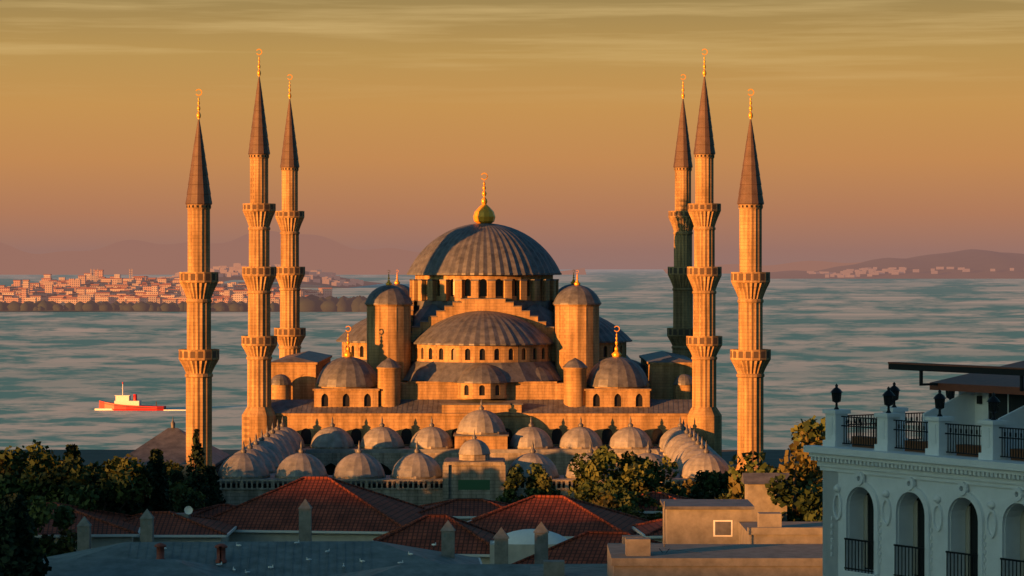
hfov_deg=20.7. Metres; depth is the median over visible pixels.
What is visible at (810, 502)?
tree
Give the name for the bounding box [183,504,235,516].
roof
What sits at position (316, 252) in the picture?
mountains
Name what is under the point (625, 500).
tree
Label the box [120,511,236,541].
long roof
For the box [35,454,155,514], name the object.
tree
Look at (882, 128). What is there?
sky
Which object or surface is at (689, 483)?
tree
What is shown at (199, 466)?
tree
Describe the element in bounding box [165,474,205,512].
tree
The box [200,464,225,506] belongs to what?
tree
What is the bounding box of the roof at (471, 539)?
[373,514,495,563]
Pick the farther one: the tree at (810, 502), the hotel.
the tree at (810, 502)
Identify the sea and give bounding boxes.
[0,269,1023,449]
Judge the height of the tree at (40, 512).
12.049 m
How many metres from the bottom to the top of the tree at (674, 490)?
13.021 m
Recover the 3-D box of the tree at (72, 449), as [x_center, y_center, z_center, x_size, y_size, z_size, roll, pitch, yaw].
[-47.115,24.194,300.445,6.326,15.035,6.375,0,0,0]
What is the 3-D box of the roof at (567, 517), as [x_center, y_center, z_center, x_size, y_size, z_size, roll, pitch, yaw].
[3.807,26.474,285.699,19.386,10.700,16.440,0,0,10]
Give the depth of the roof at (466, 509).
307.38 m
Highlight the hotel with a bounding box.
[803,361,1023,575]
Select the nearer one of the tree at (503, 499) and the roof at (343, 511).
the roof at (343, 511)
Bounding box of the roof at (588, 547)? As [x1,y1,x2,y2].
[512,531,661,563]
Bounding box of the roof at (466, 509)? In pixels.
[418,498,509,521]
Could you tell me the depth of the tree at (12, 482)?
297.39 m
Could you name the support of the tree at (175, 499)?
on the ground
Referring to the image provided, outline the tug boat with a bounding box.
[95,382,185,410]
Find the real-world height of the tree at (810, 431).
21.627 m
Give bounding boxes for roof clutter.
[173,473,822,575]
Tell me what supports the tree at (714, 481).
on the ground
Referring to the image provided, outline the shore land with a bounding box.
[0,249,1023,311]
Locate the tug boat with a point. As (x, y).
(122, 402)
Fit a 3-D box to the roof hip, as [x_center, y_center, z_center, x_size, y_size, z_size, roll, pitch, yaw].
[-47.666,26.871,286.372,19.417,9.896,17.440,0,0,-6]
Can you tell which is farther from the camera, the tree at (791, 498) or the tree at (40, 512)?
the tree at (40, 512)
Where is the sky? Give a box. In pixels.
[0,0,1023,268]
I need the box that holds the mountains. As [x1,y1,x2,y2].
[0,231,861,274]
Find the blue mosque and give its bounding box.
[179,49,770,504]
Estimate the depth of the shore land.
9169.71 m
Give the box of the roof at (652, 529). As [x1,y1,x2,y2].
[632,518,662,542]
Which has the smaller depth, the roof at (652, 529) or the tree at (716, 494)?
the roof at (652, 529)
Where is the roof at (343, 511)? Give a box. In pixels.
[211,476,424,541]
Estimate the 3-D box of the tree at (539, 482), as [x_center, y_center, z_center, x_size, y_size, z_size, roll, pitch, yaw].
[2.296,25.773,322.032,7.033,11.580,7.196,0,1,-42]
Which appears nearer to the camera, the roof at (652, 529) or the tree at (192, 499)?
the roof at (652, 529)
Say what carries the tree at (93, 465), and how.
on the ground
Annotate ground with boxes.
[0,450,819,468]
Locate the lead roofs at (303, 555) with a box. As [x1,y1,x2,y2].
[43,499,606,575]
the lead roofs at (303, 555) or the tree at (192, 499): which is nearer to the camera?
the lead roofs at (303, 555)
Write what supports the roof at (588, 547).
on the ground
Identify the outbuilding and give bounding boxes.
[120,418,229,473]
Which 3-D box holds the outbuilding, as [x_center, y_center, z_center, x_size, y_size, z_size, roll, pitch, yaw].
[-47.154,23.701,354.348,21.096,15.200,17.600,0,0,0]
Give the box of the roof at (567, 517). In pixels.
[467,495,650,538]
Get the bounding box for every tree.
[0,439,69,504]
[0,493,51,575]
[0,495,76,556]
[20,461,60,498]
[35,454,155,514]
[62,443,81,490]
[87,461,144,501]
[106,476,184,512]
[139,448,174,510]
[163,460,192,484]
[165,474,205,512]
[184,428,210,507]
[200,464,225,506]
[495,495,512,503]
[501,462,556,502]
[552,487,561,494]
[565,445,660,502]
[592,486,662,519]
[604,455,686,496]
[662,479,697,498]
[689,470,731,498]
[711,490,724,498]
[726,465,803,508]
[727,415,824,521]
[765,473,822,521]
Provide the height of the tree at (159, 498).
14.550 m
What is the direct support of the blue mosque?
on the ground
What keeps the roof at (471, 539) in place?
on the ground
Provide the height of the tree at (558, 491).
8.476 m
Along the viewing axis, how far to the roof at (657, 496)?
302.98 m
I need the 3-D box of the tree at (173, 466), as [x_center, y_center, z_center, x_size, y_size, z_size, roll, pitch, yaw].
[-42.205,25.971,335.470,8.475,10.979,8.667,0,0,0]
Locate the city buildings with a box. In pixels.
[0,263,1013,308]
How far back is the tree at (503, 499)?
317.74 m
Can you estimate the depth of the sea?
2390.21 m
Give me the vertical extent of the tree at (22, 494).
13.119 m
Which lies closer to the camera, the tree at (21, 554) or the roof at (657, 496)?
the tree at (21, 554)
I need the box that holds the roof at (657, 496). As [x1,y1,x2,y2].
[617,491,691,519]
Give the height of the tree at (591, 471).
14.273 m

